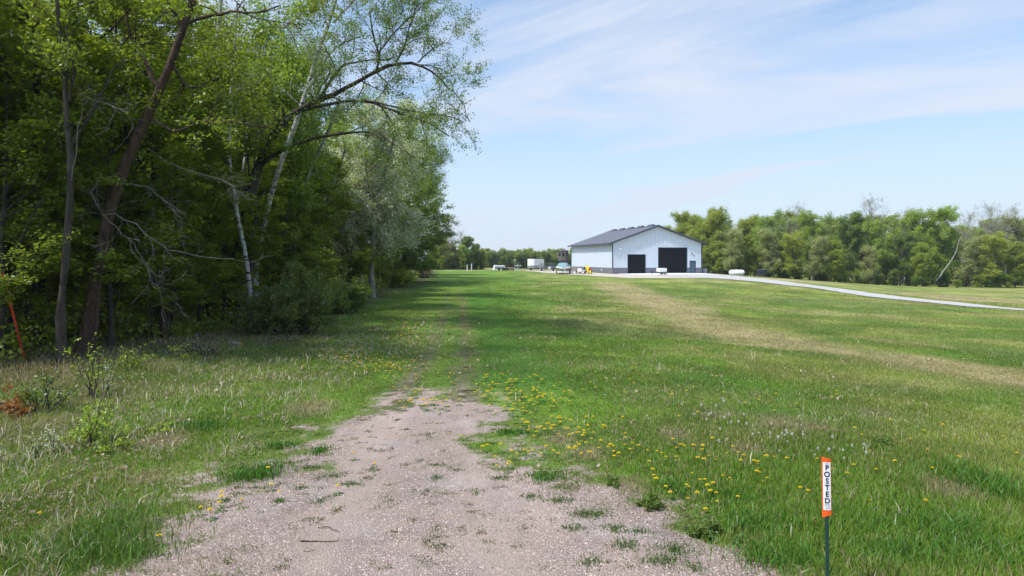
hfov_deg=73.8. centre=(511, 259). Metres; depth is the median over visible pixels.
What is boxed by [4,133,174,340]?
young maple
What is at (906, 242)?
dark green tree
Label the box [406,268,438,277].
bush
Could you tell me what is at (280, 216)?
bare tree
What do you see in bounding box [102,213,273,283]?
dead branch
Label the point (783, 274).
bush
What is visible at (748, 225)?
light green tree
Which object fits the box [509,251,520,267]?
bush
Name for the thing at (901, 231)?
budding tree
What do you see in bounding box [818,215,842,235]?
background tree
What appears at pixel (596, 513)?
weed tuft
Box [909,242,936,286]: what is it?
bushy tree
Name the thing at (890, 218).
background tree
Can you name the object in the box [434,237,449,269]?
olive green tree
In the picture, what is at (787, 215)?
background tree
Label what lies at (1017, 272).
bushy tree
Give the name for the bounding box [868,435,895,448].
weed clump
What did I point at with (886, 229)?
background tree
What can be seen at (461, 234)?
budding tree
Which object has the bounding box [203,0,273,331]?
white birch
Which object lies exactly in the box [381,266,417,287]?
bush
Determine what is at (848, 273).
bush
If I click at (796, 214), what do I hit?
budding tree
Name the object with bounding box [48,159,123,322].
young maple
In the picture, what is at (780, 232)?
background tree
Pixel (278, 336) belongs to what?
brush pile
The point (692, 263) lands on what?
entry door
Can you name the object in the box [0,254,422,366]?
undergrowth
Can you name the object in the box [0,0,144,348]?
maple tree
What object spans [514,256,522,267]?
bush
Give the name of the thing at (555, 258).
bush
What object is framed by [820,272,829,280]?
bush
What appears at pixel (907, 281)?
bush
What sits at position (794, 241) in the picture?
golden tree
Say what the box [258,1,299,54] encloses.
dead branch
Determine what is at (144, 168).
maple tree
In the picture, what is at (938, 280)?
bush
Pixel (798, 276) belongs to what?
bush
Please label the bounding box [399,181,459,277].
dark maple
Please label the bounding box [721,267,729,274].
bush
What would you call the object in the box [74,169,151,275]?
dead branch
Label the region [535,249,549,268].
bush
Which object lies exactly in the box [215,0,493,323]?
overhanging tree
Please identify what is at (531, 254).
bush
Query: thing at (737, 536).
weed clump
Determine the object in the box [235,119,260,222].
bare tree
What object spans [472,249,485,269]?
bush
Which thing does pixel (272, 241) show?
young maple
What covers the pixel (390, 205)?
silver tree
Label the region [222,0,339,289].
green tree
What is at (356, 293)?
cedar bush
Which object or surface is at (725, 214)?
background tree
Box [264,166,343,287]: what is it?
young maple
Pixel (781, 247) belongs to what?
dark green tree
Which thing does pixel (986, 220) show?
background tree
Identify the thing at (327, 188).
maple tree
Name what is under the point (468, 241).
dark green tree
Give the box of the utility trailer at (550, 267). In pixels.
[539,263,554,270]
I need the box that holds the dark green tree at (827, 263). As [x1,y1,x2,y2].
[818,235,841,281]
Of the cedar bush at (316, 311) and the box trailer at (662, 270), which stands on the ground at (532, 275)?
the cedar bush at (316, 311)
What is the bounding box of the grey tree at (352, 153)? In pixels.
[307,118,369,274]
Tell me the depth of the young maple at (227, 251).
26.19 m
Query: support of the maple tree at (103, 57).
on the ground at (532, 275)
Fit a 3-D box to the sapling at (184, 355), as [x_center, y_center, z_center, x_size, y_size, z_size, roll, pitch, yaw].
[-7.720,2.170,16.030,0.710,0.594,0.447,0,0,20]
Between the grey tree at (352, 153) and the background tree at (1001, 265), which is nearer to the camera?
the grey tree at (352, 153)
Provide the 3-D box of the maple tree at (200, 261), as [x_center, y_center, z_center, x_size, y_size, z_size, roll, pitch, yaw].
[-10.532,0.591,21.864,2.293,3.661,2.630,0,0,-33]
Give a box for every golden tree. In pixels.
[778,230,808,278]
[977,231,1015,280]
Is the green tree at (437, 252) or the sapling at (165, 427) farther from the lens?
the green tree at (437, 252)
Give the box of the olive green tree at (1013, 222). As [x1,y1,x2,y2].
[997,213,1023,285]
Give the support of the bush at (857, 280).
on the ground at (532, 275)
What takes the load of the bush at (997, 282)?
on the ground at (532, 275)
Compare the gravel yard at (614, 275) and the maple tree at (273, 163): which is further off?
the gravel yard at (614, 275)
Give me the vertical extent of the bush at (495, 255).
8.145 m
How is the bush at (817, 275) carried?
on the ground at (532, 275)
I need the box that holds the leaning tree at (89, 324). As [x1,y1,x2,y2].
[73,0,351,356]
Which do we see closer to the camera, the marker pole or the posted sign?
the posted sign
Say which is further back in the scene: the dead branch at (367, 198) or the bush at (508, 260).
the bush at (508, 260)
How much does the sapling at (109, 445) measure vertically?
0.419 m
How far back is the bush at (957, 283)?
134.88 m
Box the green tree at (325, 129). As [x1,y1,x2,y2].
[307,93,359,285]
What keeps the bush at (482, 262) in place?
on the ground at (532, 275)
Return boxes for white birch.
[173,0,278,324]
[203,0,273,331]
[237,0,296,196]
[253,0,379,302]
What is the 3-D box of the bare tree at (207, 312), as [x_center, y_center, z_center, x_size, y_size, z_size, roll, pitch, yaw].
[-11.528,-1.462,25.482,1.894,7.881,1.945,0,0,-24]
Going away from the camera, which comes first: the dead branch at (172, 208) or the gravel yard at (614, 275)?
the dead branch at (172, 208)
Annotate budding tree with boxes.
[446,223,455,268]
[455,231,467,245]
[781,201,808,265]
[860,192,891,284]
[890,205,918,284]
[950,208,982,261]
[968,200,1014,252]
[982,203,1023,285]
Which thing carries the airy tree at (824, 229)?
on the ground at (532, 275)
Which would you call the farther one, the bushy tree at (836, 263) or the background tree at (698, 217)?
the background tree at (698, 217)
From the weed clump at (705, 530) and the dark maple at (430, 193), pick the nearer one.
the weed clump at (705, 530)
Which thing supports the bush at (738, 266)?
on the ground at (532, 275)
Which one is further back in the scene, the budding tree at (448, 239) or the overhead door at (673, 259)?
the budding tree at (448, 239)
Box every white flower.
[26,434,49,457]
[44,427,59,452]
[101,362,120,392]
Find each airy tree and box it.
[758,208,786,277]
[811,212,834,281]
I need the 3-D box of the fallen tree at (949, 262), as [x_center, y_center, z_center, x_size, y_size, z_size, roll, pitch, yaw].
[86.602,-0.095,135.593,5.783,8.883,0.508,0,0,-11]
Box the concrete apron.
[629,273,720,274]
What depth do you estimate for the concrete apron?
107.05 m
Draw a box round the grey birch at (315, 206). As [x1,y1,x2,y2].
[268,82,344,257]
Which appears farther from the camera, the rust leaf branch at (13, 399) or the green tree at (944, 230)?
the green tree at (944, 230)
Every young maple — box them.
[0,32,218,349]
[0,92,99,281]
[0,164,105,347]
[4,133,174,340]
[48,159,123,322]
[74,99,256,335]
[92,178,213,339]
[161,178,253,324]
[167,145,287,319]
[191,193,271,325]
[209,205,289,303]
[231,177,339,291]
[262,205,325,289]
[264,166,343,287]
[297,156,361,293]
[329,202,384,284]
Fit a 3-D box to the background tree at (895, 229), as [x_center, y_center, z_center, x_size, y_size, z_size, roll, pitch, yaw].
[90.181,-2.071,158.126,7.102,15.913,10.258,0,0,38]
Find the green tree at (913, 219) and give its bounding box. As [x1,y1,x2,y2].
[895,206,939,271]
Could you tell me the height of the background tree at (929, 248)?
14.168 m
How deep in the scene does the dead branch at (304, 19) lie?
25.60 m
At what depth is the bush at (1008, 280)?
135.64 m
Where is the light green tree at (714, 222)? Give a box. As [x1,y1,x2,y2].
[688,204,736,273]
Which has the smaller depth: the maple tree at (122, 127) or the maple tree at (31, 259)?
the maple tree at (31, 259)
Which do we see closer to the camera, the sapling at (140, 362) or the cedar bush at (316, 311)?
the sapling at (140, 362)
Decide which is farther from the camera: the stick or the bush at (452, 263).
the bush at (452, 263)
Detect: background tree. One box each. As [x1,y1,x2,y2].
[676,227,689,233]
[688,214,706,223]
[704,231,728,265]
[707,213,733,273]
[726,228,753,265]
[756,216,785,274]
[773,209,801,273]
[778,216,799,278]
[812,221,839,269]
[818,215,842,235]
[859,213,893,283]
[881,224,892,279]
[882,213,900,267]
[884,218,912,283]
[909,228,942,272]
[942,223,970,278]
[950,227,968,283]
[966,227,987,284]
[969,217,999,272]
[992,222,1022,274]
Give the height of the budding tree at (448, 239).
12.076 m
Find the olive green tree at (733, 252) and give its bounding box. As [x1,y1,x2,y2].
[720,226,745,269]
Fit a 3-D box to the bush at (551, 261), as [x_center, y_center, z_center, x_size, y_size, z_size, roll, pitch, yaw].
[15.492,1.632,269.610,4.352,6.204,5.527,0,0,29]
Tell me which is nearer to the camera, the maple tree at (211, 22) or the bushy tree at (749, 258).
the maple tree at (211, 22)
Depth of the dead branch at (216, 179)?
16.19 m
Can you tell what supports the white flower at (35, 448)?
on the ground at (532, 275)
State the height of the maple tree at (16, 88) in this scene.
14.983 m
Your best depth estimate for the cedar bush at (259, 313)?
21.39 m
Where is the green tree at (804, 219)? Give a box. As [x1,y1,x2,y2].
[792,210,824,279]
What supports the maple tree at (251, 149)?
on the ground at (532, 275)
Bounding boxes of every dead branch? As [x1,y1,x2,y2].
[71,79,141,179]
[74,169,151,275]
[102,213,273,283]
[118,182,198,243]
[130,240,194,324]
[150,150,258,202]
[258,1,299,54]
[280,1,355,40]
[350,184,376,203]
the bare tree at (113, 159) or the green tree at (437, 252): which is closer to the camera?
the bare tree at (113, 159)
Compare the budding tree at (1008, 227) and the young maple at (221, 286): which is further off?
the budding tree at (1008, 227)
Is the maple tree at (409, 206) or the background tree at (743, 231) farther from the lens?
the background tree at (743, 231)
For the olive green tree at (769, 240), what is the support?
on the ground at (532, 275)
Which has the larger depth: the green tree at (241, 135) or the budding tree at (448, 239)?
the budding tree at (448, 239)
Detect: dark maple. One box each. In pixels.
[364,165,434,280]
[376,173,448,281]
[378,152,460,279]
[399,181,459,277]
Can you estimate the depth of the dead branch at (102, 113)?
14.79 m
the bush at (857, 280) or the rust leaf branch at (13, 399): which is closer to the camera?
the rust leaf branch at (13, 399)
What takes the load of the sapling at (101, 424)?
on the ground at (532, 275)
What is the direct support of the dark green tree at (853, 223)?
on the ground at (532, 275)
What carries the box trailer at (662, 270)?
on the gravel yard at (614, 275)
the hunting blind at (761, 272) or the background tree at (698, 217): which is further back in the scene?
the background tree at (698, 217)
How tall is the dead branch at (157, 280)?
2.014 m
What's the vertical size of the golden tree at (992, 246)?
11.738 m
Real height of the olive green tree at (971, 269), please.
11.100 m
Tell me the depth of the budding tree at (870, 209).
151.16 m
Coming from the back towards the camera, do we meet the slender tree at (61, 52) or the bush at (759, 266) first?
the bush at (759, 266)
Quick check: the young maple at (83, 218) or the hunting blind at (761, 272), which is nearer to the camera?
the young maple at (83, 218)
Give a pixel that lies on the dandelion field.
(485, 378)
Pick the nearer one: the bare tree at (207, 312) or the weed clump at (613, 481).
the weed clump at (613, 481)
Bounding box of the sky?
[2,0,1023,260]
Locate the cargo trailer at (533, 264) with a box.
[527,259,543,269]
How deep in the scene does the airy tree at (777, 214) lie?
145.56 m
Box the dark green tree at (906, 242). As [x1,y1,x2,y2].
[886,231,920,285]
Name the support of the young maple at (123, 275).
on the ground at (532, 275)
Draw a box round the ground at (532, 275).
[0,263,1023,575]
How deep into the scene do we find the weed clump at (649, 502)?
6.79 m
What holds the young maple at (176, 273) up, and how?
on the ground at (532, 275)
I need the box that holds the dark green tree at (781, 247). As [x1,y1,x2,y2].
[775,240,790,278]
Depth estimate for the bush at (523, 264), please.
268.69 m
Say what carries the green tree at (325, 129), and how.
on the ground at (532, 275)
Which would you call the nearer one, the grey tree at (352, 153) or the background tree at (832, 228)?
the grey tree at (352, 153)
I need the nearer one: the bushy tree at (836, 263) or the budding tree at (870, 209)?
the bushy tree at (836, 263)
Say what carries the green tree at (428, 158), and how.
on the ground at (532, 275)
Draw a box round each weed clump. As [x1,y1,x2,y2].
[605,473,619,487]
[635,489,665,511]
[683,516,723,543]
[727,533,750,544]
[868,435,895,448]
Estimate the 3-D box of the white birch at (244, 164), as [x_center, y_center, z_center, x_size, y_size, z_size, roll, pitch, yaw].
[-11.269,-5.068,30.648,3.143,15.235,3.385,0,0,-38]
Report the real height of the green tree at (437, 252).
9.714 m
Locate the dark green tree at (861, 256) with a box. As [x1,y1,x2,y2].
[835,219,866,276]
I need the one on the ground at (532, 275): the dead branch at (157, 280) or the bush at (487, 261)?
the bush at (487, 261)
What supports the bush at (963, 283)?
on the ground at (532, 275)
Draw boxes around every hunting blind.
[558,250,568,270]
[756,269,766,276]
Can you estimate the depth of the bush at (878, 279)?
138.95 m
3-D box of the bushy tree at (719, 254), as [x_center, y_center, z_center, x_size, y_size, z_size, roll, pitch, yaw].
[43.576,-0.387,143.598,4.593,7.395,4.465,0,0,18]
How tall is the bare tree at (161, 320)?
9.831 m
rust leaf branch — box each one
[0,382,30,414]
[1,401,36,420]
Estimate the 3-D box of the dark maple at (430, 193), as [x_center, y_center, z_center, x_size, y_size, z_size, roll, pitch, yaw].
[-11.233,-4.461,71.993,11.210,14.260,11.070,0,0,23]
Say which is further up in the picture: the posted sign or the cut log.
the cut log
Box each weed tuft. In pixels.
[215,414,700,573]
[248,426,713,575]
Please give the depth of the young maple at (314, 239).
30.79 m
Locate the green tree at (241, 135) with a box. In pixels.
[214,53,299,278]
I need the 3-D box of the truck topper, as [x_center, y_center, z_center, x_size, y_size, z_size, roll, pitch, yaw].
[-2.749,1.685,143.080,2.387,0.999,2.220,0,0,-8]
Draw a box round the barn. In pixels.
[567,224,706,273]
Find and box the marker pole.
[2,274,25,359]
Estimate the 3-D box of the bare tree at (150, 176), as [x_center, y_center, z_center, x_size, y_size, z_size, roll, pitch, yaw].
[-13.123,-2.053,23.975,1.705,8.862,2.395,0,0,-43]
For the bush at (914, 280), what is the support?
on the ground at (532, 275)
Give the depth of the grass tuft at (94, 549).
5.82 m
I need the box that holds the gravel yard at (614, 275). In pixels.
[525,270,731,277]
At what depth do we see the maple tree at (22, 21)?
17.07 m
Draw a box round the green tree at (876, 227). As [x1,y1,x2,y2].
[850,218,894,284]
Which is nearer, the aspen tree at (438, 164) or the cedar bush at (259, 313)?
the cedar bush at (259, 313)
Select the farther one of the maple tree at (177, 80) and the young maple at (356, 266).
the young maple at (356, 266)
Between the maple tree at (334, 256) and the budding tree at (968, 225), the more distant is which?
the budding tree at (968, 225)
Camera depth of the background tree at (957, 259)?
157.82 m
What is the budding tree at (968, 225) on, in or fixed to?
on the ground at (532, 275)
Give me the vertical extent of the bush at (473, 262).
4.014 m
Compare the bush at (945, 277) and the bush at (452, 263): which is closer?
the bush at (945, 277)
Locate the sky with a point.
(592, 118)
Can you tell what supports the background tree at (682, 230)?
on the ground at (532, 275)
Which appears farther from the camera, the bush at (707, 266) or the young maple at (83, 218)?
the bush at (707, 266)
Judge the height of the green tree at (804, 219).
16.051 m
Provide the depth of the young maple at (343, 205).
37.59 m
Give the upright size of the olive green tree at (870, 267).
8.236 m
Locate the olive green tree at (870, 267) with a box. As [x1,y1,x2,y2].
[856,244,878,283]
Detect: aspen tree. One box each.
[347,68,397,279]
[404,100,455,271]
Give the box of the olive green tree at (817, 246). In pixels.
[802,233,833,280]
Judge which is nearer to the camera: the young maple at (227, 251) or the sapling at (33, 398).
the sapling at (33, 398)
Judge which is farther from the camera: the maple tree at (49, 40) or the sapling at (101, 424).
the maple tree at (49, 40)
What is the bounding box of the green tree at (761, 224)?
[750,216,779,259]
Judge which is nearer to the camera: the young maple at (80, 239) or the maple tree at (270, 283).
the young maple at (80, 239)
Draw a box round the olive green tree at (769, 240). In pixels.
[753,226,781,276]
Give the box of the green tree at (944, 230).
[919,203,966,270]
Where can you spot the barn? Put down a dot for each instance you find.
(650, 248)
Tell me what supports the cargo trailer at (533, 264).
on the gravel yard at (614, 275)
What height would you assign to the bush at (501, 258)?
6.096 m
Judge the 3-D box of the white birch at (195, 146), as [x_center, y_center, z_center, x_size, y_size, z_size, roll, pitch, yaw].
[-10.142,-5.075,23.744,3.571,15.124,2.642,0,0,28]
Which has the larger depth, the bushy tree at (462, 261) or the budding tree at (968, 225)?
the bushy tree at (462, 261)
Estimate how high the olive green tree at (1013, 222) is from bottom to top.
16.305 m
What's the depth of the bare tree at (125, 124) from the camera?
20.28 m
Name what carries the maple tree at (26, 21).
on the ground at (532, 275)
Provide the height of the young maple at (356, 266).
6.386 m
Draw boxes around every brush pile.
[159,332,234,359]
[253,329,304,344]
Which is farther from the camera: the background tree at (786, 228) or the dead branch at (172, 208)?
the background tree at (786, 228)
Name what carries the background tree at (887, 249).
on the ground at (532, 275)
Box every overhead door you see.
[628,255,644,273]
[659,248,685,272]
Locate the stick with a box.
[300,540,337,541]
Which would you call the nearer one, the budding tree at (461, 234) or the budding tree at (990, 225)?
the budding tree at (990, 225)
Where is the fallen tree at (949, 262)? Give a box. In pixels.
[935,237,960,280]
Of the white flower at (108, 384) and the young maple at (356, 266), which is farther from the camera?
the young maple at (356, 266)
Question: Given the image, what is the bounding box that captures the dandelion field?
[293,287,1003,437]
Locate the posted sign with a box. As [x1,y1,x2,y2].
[821,457,831,575]
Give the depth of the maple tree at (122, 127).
24.08 m
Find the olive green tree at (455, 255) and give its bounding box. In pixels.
[448,243,458,268]
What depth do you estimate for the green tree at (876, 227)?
141.98 m
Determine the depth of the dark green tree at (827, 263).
141.81 m
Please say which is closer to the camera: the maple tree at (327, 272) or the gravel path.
the gravel path
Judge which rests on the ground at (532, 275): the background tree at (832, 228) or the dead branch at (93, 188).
the background tree at (832, 228)
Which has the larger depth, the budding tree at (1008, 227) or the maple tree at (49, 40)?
the budding tree at (1008, 227)
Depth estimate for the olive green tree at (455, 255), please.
177.03 m
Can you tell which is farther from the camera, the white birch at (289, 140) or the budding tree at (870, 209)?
the budding tree at (870, 209)
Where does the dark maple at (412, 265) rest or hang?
on the ground at (532, 275)
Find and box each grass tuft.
[0,488,295,575]
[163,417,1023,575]
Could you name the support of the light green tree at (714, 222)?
on the ground at (532, 275)
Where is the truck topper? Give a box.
[493,265,504,269]
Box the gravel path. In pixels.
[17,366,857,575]
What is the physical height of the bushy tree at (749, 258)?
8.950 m
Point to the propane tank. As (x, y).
(737, 272)
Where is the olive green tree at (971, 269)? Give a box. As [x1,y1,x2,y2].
[953,233,989,286]
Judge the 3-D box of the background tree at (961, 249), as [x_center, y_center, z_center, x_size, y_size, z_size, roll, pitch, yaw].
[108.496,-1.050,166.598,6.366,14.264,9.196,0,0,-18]
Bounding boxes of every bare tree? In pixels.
[76,2,148,335]
[88,16,179,337]
[105,125,131,324]
[125,90,158,314]
[203,144,217,324]
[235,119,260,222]
[245,65,292,302]
[277,99,316,282]
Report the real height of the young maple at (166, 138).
7.198 m
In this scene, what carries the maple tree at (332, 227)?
on the ground at (532, 275)
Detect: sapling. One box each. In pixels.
[11,365,88,412]
[55,332,111,398]
[59,388,120,446]
[84,425,138,454]
[113,341,157,369]
[149,420,177,432]
[168,341,200,361]
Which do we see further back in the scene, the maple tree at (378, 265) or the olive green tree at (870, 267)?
the olive green tree at (870, 267)
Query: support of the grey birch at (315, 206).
on the ground at (532, 275)
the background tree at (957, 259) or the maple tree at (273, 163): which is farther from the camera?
the background tree at (957, 259)
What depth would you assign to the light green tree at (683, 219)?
159.92 m
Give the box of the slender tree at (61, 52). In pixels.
[9,0,185,365]
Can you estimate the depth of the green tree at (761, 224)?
147.53 m
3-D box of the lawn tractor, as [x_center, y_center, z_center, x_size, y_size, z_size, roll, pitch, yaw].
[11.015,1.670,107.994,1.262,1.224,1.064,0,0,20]
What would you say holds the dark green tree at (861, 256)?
on the ground at (532, 275)
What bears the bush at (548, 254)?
on the ground at (532, 275)
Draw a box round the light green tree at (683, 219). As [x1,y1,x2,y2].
[670,210,702,238]
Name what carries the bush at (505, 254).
on the ground at (532, 275)
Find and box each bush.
[226,282,307,336]
[249,258,353,335]
[322,277,376,313]
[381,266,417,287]
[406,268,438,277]
[445,252,452,267]
[447,250,458,268]
[450,248,459,268]
[463,247,471,269]
[469,258,475,269]
[471,247,486,269]
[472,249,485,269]
[485,251,492,267]
[487,251,494,267]
[490,250,498,264]
[497,255,505,264]
[498,249,514,267]
[507,254,513,266]
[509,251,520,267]
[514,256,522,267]
[518,250,527,268]
[522,248,535,268]
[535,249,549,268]
[543,251,551,266]
[547,256,554,266]
[551,253,558,268]
[702,263,711,273]
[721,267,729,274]
[730,262,740,269]
[757,259,774,276]
[776,263,790,278]
[792,271,801,279]
[812,270,820,280]
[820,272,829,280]
[836,267,846,282]
[841,270,851,282]
[852,269,866,283]
[873,274,884,284]
[887,269,900,285]
[902,270,915,285]
[911,276,918,286]
[932,275,942,286]
[936,268,951,286]
[952,279,961,287]
[957,269,969,286]
[972,274,986,287]
[979,270,997,287]
[993,272,1005,287]
[1002,273,1016,287]
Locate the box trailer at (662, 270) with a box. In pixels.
[652,268,666,273]
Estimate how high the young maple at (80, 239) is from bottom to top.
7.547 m
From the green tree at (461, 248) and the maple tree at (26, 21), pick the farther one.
the green tree at (461, 248)
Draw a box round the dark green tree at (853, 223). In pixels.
[827,210,870,269]
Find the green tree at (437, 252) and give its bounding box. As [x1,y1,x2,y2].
[424,234,439,261]
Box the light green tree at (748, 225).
[726,212,762,272]
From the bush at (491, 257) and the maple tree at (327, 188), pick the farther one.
the bush at (491, 257)
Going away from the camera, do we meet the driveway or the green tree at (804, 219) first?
the driveway
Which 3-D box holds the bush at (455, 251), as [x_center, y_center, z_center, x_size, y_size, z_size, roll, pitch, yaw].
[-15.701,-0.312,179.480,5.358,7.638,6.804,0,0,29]
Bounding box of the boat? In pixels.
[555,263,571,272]
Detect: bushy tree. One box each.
[436,255,446,269]
[459,254,466,268]
[709,240,727,272]
[739,234,759,275]
[823,239,848,281]
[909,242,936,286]
[1002,240,1023,287]
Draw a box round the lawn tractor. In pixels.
[577,267,585,273]
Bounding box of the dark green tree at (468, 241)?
[460,235,476,259]
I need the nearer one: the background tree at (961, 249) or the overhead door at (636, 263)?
the overhead door at (636, 263)
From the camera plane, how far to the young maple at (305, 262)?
29.38 m
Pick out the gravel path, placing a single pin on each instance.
(339, 521)
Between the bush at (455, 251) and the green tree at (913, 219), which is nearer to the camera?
the green tree at (913, 219)
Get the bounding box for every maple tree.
[0,0,75,155]
[0,0,75,173]
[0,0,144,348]
[0,0,209,342]
[0,0,224,320]
[0,4,134,351]
[0,66,47,201]
[2,0,165,276]
[7,1,248,331]
[10,0,179,203]
[57,0,301,298]
[116,33,166,297]
[140,73,315,278]
[145,223,220,324]
[186,0,328,307]
[210,138,345,275]
[227,130,345,282]
[230,249,278,298]
[267,204,331,295]
[309,141,372,273]
[321,171,387,284]
[339,182,411,289]
[356,177,429,285]
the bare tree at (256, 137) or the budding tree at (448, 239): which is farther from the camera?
the budding tree at (448, 239)
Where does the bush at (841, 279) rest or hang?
on the ground at (532, 275)
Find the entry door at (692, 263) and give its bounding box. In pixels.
[690,261,694,272]
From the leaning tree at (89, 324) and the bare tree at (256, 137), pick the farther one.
the bare tree at (256, 137)
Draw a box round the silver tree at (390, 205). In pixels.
[312,90,441,297]
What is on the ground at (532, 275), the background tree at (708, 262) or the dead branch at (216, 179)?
the background tree at (708, 262)
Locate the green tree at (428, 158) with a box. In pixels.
[389,109,446,257]
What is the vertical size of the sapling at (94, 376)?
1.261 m
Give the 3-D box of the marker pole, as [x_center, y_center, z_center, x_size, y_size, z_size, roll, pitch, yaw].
[-11.197,1.332,15.352,0.050,2.037,0.562,0,0,15]
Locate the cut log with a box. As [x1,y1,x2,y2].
[228,341,242,344]
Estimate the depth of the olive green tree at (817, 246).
135.03 m
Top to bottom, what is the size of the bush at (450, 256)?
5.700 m
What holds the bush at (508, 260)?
on the ground at (532, 275)
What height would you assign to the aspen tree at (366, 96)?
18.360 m
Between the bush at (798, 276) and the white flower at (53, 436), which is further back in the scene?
the bush at (798, 276)
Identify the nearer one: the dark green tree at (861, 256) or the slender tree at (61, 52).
the slender tree at (61, 52)
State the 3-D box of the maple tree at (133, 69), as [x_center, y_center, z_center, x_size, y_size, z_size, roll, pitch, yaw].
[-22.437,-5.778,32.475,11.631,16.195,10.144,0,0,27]
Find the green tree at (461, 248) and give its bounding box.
[457,245,469,265]
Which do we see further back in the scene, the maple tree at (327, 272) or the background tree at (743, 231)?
the background tree at (743, 231)
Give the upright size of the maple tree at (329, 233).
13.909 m
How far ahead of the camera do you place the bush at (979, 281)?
137.06 m
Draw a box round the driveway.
[658,275,1023,309]
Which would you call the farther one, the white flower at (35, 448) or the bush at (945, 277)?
the bush at (945, 277)
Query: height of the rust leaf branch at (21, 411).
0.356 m
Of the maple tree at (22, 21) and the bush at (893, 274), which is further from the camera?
the bush at (893, 274)
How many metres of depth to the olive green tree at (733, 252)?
139.60 m
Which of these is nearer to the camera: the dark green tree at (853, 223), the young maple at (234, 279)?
the young maple at (234, 279)
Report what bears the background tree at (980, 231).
on the ground at (532, 275)
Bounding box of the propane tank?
[729,269,744,275]
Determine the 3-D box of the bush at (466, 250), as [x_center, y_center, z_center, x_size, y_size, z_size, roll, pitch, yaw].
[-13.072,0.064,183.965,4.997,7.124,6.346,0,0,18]
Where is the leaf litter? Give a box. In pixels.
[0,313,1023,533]

